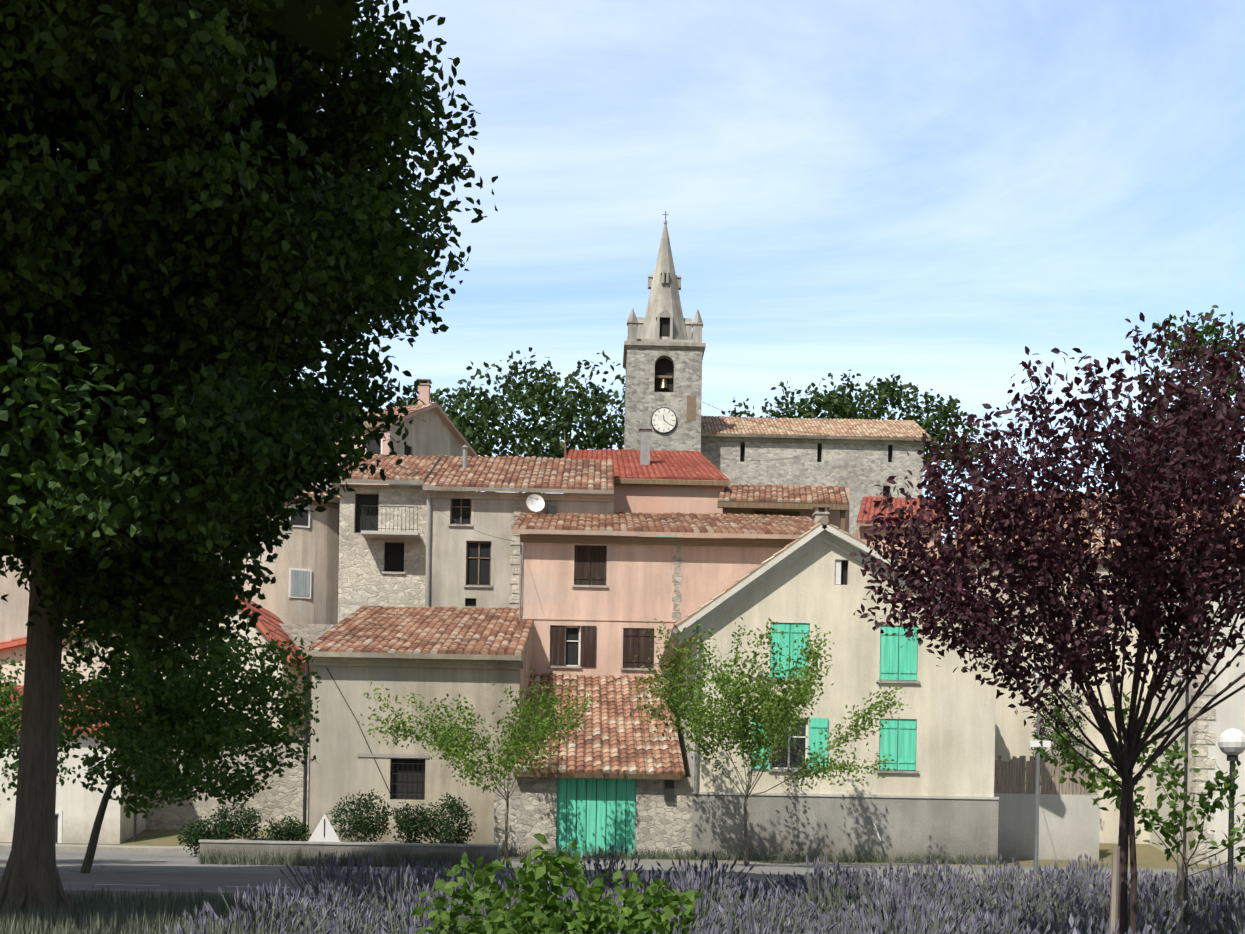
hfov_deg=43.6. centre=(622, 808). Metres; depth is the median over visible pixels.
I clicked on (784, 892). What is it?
lav
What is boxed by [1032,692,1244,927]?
young tree
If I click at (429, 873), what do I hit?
lav
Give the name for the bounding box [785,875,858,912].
lav
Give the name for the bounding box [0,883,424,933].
grass
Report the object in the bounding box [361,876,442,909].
lav
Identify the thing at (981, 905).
lav
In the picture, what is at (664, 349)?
church
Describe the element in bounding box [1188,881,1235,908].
lav
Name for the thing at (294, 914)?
lav
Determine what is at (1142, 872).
lav
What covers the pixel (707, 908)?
lav
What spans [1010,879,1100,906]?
lav
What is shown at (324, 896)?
lav
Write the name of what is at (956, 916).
lav
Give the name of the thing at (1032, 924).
lav
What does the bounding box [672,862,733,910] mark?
lav
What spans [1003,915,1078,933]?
lav
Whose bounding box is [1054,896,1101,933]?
lav
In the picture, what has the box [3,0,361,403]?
tree
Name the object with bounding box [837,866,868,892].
lav
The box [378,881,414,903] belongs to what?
lav
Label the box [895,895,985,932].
lav
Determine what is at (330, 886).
lav
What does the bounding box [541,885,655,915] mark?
lav
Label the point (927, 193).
sky
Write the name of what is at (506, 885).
lav
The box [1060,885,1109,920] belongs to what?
lav
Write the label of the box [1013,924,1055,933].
lav
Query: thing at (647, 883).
lav
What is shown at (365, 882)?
lav
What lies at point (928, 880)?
lav
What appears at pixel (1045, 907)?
lav
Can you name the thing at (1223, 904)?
lav
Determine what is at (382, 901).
lav
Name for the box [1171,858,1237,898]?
lav
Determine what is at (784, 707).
tree
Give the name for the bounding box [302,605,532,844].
grey house
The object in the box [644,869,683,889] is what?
lav
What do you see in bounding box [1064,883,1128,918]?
lav
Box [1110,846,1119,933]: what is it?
stake
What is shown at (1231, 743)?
globe lamp
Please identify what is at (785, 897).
lav
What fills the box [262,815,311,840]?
shrub
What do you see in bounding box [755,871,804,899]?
lav
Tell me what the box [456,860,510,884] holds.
lav
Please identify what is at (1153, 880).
lav
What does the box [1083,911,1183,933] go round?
lav
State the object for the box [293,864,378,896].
lav
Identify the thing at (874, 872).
lav
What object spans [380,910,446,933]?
lav
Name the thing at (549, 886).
lav
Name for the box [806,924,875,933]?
lav
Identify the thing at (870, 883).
lav
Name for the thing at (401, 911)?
lav
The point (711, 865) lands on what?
lav
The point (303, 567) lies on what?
house
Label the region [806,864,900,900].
lav
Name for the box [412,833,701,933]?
bush
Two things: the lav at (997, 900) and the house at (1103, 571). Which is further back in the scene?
the house at (1103, 571)
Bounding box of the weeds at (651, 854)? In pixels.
[497,844,1002,864]
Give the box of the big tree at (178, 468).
[0,0,497,919]
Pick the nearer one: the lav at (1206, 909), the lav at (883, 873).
the lav at (1206, 909)
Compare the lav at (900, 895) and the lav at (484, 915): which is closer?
the lav at (484, 915)
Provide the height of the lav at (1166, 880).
0.858 m
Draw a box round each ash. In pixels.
[0,652,82,807]
[57,614,321,872]
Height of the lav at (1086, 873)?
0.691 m
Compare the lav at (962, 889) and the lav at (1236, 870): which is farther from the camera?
the lav at (1236, 870)
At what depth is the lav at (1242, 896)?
15.19 m
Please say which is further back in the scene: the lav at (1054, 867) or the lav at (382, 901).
the lav at (1054, 867)
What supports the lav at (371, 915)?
on the ground at (1150, 857)
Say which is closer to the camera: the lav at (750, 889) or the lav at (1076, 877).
the lav at (750, 889)
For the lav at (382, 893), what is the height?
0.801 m
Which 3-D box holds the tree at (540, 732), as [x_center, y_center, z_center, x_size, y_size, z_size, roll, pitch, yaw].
[-3.159,-1.049,38.278,5.697,4.634,5.000,1,0,-40]
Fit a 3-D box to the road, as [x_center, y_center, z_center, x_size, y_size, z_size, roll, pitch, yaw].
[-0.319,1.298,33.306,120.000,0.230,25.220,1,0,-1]
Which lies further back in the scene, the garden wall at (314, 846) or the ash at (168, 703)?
the garden wall at (314, 846)
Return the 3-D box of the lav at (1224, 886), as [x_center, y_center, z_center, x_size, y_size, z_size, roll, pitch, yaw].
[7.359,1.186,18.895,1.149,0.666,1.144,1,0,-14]
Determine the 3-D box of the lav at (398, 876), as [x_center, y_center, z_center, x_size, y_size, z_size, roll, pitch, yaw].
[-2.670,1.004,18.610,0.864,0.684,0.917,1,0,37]
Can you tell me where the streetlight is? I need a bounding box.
[1030,665,1050,872]
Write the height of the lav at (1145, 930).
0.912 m
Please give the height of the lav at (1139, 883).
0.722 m
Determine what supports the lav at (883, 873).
on the ground at (1150, 857)
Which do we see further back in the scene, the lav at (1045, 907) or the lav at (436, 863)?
the lav at (436, 863)
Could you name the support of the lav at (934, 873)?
on the ground at (1150, 857)
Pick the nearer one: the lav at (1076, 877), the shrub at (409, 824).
the lav at (1076, 877)
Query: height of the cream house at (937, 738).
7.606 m
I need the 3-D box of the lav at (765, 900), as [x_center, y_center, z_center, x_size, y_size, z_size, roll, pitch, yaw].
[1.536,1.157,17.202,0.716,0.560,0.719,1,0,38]
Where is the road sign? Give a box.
[308,814,340,841]
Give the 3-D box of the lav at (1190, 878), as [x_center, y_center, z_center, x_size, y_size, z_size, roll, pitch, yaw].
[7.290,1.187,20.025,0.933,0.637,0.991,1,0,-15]
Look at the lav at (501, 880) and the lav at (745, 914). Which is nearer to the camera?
the lav at (745, 914)
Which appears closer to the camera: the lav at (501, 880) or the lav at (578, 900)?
the lav at (578, 900)
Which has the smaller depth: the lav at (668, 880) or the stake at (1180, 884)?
the stake at (1180, 884)
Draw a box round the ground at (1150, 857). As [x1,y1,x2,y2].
[0,543,1244,933]
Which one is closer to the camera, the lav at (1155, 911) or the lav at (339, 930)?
the lav at (339, 930)
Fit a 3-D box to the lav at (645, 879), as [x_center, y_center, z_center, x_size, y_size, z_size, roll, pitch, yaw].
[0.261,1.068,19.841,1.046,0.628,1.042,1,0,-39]
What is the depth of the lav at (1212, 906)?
13.87 m
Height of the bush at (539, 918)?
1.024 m
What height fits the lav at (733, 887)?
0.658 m
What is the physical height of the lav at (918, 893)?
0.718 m
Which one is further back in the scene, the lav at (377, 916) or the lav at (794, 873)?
the lav at (794, 873)
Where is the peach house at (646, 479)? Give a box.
[563,426,949,577]
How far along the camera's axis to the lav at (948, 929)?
11.08 m
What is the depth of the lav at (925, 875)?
18.72 m
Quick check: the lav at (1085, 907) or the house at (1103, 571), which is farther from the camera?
the house at (1103, 571)
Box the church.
[623,211,931,533]
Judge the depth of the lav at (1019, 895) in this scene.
18.66 m
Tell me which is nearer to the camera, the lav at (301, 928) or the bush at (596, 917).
the bush at (596, 917)
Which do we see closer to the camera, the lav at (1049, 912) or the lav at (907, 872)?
the lav at (1049, 912)
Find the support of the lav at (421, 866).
on the ground at (1150, 857)
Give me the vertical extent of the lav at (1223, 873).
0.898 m
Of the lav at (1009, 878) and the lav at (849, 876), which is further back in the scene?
the lav at (849, 876)
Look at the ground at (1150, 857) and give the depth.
43.83 m
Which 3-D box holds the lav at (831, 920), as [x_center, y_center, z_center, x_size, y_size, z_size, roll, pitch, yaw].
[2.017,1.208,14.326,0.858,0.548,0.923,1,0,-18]
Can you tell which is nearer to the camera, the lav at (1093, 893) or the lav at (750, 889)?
the lav at (750, 889)
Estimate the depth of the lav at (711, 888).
17.75 m
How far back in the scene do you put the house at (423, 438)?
76.41 m
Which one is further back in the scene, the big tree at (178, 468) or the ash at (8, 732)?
the ash at (8, 732)
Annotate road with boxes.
[0,843,1244,903]
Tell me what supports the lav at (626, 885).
on the ground at (1150, 857)
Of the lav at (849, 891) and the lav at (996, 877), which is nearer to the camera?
the lav at (849, 891)
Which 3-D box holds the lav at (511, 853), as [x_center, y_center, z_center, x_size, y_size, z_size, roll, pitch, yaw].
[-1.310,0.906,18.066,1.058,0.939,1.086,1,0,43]
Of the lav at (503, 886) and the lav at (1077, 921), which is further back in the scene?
the lav at (503, 886)
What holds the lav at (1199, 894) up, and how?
on the ground at (1150, 857)
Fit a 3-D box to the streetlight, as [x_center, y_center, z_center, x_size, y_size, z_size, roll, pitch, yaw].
[9.653,-0.918,36.063,0.409,4.808,0.347,1,0,43]
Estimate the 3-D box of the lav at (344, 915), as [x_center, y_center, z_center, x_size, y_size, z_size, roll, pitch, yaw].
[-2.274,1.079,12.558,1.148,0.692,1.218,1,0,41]
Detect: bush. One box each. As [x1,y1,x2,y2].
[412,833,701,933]
[415,891,582,933]
[558,878,695,933]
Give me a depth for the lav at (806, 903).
15.44 m
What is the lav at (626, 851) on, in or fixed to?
on the ground at (1150, 857)
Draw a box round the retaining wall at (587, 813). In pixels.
[494,774,998,862]
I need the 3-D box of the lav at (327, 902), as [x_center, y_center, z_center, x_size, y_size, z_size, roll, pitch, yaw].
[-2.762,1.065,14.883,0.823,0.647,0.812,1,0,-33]
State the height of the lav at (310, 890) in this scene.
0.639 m
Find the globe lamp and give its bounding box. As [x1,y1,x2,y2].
[1218,728,1244,887]
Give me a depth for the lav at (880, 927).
10.63 m
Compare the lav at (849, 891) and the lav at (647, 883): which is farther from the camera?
the lav at (647, 883)
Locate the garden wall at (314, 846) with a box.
[199,836,499,865]
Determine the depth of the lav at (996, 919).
15.07 m
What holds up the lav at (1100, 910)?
on the ground at (1150, 857)
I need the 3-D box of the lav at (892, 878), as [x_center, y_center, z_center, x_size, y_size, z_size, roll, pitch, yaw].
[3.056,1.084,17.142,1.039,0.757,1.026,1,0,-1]
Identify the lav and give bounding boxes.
[139,905,287,933]
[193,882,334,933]
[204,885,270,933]
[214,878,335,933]
[247,899,375,933]
[260,883,373,933]
[260,893,324,933]
[266,884,342,920]
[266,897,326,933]
[266,908,322,933]
[268,899,411,933]
[279,851,373,909]
[289,887,371,926]
[291,876,380,920]
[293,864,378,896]
[298,881,367,916]
[304,922,342,933]
[307,911,394,933]
[320,925,360,933]
[326,903,431,933]
[326,916,380,933]
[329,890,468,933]
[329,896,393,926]
[331,855,419,908]
[338,873,393,899]
[341,905,444,933]
[342,870,381,888]
[354,879,428,933]
[355,865,433,926]
[356,865,434,900]
[359,869,454,916]
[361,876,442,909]
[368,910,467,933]
[370,859,463,890]
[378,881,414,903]
[379,900,474,931]
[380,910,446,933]
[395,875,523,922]
[403,858,472,889]
[407,865,464,896]
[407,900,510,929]
[410,879,484,929]
[412,869,471,897]
[423,910,564,933]
[426,859,514,895]
[434,876,516,906]
[435,850,505,894]
[455,879,593,911]
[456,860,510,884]
[474,880,515,908]
[495,847,518,902]
[497,858,567,896]
[505,881,589,903]
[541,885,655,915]
[557,884,606,903]
[580,844,673,889]
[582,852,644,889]
[602,872,642,892]
[607,868,723,927]
[623,869,674,892]
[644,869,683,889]
[644,869,705,889]
[644,890,745,933]
[652,858,706,896]
[653,912,728,933]
[656,849,754,893]
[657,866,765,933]
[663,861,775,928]
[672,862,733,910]
[673,922,776,933]
[674,882,742,904]
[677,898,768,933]
[678,879,751,913]
[681,895,779,931]
[681,903,746,924]
[687,902,801,933]
[694,876,793,929]
[704,876,751,901]
[704,919,799,933]
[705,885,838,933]
[717,895,839,933]
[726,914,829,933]
[727,878,788,909]
[727,882,768,902]
[732,904,841,933]
[743,889,788,917]
[745,917,841,933]
[754,884,823,909]
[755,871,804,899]
[759,888,833,933]
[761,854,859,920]
[761,873,830,893]
[765,891,854,933]
[774,893,803,905]
[778,882,804,904]
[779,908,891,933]
[780,880,835,919]
[783,863,864,892]
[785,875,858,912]
[788,871,841,903]
[794,868,899,921]
[797,910,858,933]
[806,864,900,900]
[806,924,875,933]
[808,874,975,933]
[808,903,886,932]
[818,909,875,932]
[830,862,930,908]
[835,914,934,933]
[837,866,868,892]
[842,897,1003,933]
[843,875,899,900]
[847,909,895,933]
[853,885,974,925]
[854,873,927,912]
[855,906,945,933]
[862,880,971,933]
[868,866,899,881]
[873,905,975,933]
[878,867,930,892]
[879,864,956,894]
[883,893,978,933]
[895,883,971,916]
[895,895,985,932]
[896,894,1025,933]
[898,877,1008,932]
[906,855,990,903]
[909,864,979,899]
[925,872,1005,909]
[925,875,971,910]
[927,869,1006,899]
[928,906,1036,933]
[934,892,1024,911]
[938,924,1012,933]
[943,906,1021,933]
[944,888,1050,932]
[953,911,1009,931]
[958,854,1048,899]
[964,875,999,907]
[966,873,1019,918]
[966,878,1076,923]
[967,866,1040,909]
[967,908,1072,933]
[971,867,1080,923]
[978,907,1021,933]
[979,865,1058,906]
[981,913,1059,933]
[992,887,1054,905]
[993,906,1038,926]
[1003,890,1099,931]
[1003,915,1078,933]
[1006,865,1083,899]
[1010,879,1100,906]
[1012,863,1082,893]
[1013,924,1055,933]
[1019,883,1091,933]
[1021,882,1093,929]
[1024,860,1110,897]
[1024,915,1105,933]
[1032,892,1080,917]
[1033,883,1105,916]
[1040,900,1101,917]
[1044,885,1104,908]
[1045,914,1118,933]
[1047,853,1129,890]
[1048,871,1129,905]
[1050,890,1110,910]
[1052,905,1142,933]
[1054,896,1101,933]
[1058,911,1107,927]
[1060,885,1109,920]
[1063,911,1208,933]
[1064,869,1107,894]
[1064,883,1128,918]
[1074,876,1110,909]
[1075,875,1110,908]
[1077,923,1148,933]
[1079,892,1209,933]
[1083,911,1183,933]
[1088,893,1167,921]
[1093,868,1175,906]
[1097,925,1154,933]
[1098,882,1210,933]
[1107,872,1171,905]
[1107,894,1204,933]
[1127,872,1215,928]
[1128,876,1196,905]
[1129,866,1193,889]
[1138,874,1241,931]
[1145,895,1244,933]
[1158,884,1201,909]
[1162,923,1230,933]
[1163,899,1244,933]
[1165,885,1243,933]
[1169,881,1242,902]
[1170,900,1233,918]
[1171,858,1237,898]
[1171,876,1224,906]
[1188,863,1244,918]
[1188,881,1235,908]
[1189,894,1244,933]
[1191,864,1244,892]
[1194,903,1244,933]
[1195,876,1243,921]
[1201,855,1244,889]
[1233,883,1244,932]
[1233,926,1244,933]
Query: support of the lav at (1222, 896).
on the ground at (1150, 857)
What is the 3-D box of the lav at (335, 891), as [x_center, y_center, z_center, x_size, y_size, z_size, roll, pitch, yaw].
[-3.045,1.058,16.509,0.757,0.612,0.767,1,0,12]
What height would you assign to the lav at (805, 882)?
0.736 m
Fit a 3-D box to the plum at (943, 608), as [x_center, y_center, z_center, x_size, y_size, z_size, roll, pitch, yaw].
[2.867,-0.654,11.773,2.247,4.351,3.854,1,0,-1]
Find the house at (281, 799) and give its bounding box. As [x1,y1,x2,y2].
[146,623,334,831]
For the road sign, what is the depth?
33.75 m
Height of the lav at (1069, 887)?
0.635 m
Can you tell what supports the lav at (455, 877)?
on the ground at (1150, 857)
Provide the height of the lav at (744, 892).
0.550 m
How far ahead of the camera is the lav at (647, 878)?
13.76 m
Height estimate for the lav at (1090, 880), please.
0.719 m
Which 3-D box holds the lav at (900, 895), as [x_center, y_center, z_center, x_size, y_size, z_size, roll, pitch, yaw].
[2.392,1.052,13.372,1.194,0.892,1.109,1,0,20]
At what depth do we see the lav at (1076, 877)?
18.71 m
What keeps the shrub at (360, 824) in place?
on the garden ground
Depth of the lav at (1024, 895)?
16.51 m
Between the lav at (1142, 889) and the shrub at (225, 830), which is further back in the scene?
the shrub at (225, 830)
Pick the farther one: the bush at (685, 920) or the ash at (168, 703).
the ash at (168, 703)
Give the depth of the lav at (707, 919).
12.01 m
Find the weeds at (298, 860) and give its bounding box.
[196,845,503,868]
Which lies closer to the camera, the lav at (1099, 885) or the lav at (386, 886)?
the lav at (386, 886)
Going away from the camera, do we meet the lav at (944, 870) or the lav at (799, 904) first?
the lav at (799, 904)
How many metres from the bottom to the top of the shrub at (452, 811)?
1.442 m
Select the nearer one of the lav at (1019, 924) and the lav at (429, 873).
the lav at (1019, 924)
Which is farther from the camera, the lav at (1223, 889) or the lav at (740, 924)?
the lav at (1223, 889)
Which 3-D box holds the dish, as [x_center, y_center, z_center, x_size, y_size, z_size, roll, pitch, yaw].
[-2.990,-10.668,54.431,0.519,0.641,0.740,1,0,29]
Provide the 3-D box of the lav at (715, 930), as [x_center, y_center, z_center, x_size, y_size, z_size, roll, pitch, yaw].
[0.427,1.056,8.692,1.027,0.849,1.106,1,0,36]
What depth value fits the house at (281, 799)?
46.23 m
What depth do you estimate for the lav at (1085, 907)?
17.18 m
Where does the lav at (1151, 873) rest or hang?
on the ground at (1150, 857)
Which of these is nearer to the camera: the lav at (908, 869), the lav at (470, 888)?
the lav at (470, 888)
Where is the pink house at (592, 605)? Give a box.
[512,512,815,731]
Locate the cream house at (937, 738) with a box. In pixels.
[658,516,1021,796]
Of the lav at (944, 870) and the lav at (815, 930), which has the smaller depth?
the lav at (815, 930)
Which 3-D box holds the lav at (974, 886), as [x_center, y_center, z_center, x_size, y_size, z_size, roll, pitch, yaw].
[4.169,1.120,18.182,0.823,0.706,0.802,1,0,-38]
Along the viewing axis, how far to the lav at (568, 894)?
14.39 m
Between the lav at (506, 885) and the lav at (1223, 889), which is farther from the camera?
the lav at (1223, 889)
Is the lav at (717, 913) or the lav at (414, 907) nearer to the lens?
the lav at (414, 907)
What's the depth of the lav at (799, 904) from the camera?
13.18 m
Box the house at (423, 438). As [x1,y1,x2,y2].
[324,379,477,491]
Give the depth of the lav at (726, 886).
18.20 m
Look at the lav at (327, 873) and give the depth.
18.06 m
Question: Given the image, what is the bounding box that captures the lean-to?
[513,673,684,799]
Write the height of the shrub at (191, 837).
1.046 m
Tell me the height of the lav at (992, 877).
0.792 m
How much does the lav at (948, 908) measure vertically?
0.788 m
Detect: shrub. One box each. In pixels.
[177,816,220,856]
[208,801,265,840]
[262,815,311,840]
[326,789,393,842]
[388,801,437,842]
[417,792,477,843]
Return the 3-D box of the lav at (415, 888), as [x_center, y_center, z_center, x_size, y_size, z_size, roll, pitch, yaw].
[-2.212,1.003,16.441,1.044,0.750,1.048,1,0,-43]
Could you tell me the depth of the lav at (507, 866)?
19.80 m
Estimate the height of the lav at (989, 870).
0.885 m
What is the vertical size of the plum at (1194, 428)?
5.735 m
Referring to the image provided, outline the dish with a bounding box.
[526,494,544,511]
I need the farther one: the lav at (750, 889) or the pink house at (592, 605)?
the pink house at (592, 605)
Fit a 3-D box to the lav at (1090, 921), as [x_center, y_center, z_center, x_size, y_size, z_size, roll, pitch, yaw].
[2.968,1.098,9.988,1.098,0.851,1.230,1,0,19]
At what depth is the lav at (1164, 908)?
15.50 m
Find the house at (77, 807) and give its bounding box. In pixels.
[0,595,310,843]
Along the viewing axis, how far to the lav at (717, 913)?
14.43 m
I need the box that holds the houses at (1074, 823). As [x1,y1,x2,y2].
[994,527,1244,864]
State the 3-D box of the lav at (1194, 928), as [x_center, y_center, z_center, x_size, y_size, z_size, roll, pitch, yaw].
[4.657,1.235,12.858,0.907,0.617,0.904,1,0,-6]
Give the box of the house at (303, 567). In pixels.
[0,478,339,640]
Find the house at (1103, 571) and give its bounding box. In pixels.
[945,489,1244,628]
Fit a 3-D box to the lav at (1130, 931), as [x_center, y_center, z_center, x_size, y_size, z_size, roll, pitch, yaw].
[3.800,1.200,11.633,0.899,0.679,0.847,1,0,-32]
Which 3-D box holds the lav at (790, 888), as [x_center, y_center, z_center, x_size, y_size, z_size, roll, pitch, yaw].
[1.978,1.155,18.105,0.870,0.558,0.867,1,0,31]
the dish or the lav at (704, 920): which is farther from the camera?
the dish
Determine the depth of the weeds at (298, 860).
32.58 m
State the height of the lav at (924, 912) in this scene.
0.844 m
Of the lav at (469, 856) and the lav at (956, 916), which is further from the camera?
the lav at (469, 856)
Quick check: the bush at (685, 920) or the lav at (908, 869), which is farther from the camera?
the lav at (908, 869)
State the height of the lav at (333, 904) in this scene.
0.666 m
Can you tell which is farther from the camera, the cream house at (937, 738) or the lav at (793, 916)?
the cream house at (937, 738)
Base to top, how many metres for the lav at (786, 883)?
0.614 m
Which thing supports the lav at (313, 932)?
on the ground at (1150, 857)
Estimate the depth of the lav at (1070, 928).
13.32 m
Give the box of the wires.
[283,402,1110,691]
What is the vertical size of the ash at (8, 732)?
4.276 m
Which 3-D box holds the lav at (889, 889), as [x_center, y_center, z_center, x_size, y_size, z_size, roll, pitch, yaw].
[2.681,1.103,14.886,1.153,0.764,1.072,1,0,-33]
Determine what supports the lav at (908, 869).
on the ground at (1150, 857)
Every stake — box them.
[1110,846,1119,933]
[1176,854,1183,930]
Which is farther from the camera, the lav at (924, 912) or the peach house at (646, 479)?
the peach house at (646, 479)
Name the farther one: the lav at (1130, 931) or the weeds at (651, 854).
the weeds at (651, 854)
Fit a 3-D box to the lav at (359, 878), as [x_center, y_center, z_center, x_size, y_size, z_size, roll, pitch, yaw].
[-2.843,0.930,17.007,1.042,0.862,1.121,1,0,16]
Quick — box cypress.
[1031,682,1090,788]
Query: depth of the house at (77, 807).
43.66 m
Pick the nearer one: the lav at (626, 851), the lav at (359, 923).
the lav at (359, 923)
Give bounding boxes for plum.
[849,403,1136,933]
[905,310,1244,933]
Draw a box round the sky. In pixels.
[58,0,1244,542]
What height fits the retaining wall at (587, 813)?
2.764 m
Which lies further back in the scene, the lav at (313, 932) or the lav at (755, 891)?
the lav at (755, 891)
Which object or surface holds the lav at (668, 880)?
on the ground at (1150, 857)
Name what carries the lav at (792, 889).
on the ground at (1150, 857)
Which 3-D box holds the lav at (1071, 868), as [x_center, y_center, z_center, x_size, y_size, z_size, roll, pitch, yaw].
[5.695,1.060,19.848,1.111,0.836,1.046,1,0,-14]
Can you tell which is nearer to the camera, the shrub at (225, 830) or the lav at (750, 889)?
the lav at (750, 889)
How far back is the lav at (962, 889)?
17.60 m
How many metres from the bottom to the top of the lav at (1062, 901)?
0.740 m
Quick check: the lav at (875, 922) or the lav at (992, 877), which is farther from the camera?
the lav at (992, 877)

